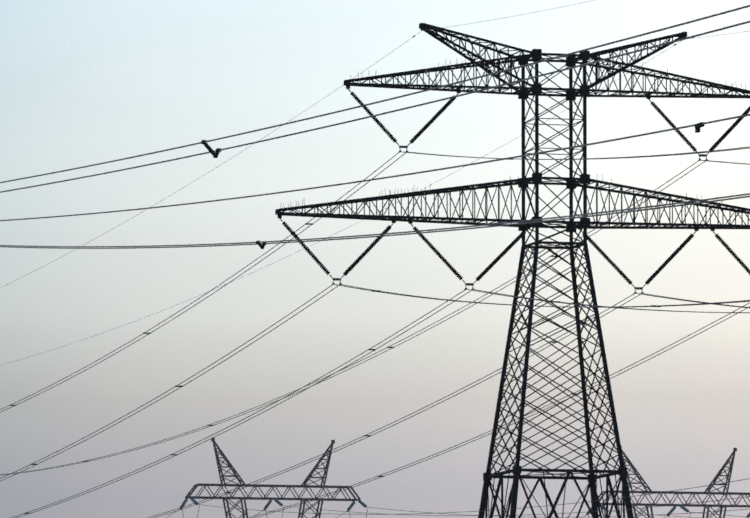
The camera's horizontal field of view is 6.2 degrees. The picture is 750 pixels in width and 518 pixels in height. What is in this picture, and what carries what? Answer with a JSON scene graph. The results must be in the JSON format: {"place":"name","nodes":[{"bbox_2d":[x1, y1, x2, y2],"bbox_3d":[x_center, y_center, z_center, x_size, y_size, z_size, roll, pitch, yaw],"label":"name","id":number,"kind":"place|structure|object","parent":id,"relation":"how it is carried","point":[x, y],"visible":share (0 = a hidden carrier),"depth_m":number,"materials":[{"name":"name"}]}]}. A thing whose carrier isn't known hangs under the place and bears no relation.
{"place":"outdoors","nodes":[
{"label":"outdoors","id":0,"kind":"place"},
{"bbox_2d":[0,114,749,248],"bbox_3d":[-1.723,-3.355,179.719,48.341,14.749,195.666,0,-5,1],"label":"power lines","id":1,"kind":"object","parent":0,"point":[429,230],"visible":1,"depth_m":170.54,"materials":[{"name":"grey metal"}]},
{"bbox_2d":[0,5,749,192],"bbox_3d":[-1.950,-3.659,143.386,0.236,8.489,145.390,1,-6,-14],"label":"power lines","id":2,"kind":"object","parent":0,"point":[677,25],"visible":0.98,"depth_m":132.21,"materials":[{"name":"grey metal"}]},
{"bbox_2d":[0,0,749,517],"label":"sky","id":3,"kind":"structure","parent":0,"point":[83,82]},
{"label":"ground","id":4,"kind":"structure","parent":0,"visible":0},
{"bbox_2d":[180,438,367,517],"bbox_3d":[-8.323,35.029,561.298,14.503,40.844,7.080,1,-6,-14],"label":"portal tower","id":5,"kind":"structure","parent":4,"relation":"on","point":[236,485],"depth_m":562.61,"materials":[{"name":"grey metal"}]},
{"bbox_2d":[166,478,749,517],"bbox_3d":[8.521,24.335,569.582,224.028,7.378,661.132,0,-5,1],"label":"wires conductor","id":6,"kind":"object","parent":5,"relation":"attached to","point":[528,507],"visible":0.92,"depth_m":487.36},
{"bbox_2d":[275,23,749,517],"bbox_3d":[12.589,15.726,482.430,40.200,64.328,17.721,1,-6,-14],"label":"pylon","id":7,"kind":"object","parent":4,"relation":"on","point":[536,88],"visible":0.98,"depth_m":483.57,"materials":[{"name":"metal"}]},
{"bbox_2d":[1,0,747,364],"bbox_3d":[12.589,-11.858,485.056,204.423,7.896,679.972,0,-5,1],"label":"weathered conductor wires","id":8,"kind":"object","parent":7,"relation":"attached to","point":[305,110],"visible":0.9,"depth_m":536.35,"materials":[{"name":"grey metal"}]},
{"bbox_2d":[9,27,703,513],"bbox_3d":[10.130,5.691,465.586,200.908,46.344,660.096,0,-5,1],"label":"power line spacers","id":9,"kind":"object","parent":8,"relation":"attached to","point":[215,155],"visible":0.79,"depth_m":196.21,"materials":[{"name":"black metal"}]},
{"bbox_2d":[0,146,749,517],"bbox_3d":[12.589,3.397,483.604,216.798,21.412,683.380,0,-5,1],"label":"wires conductor","id":10,"kind":"object","parent":7,"relation":"hanging from","point":[616,306],"visible":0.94,"depth_m":521.89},
{"bbox_2d":[586,446,749,517],"bbox_3d":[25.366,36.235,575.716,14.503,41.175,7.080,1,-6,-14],"label":"portal tower","id":11,"kind":"structure","parent":4,"relation":"on","point":[707,491],"depth_m":577.26,"materials":[{"name":"grey metal"}]}
]}

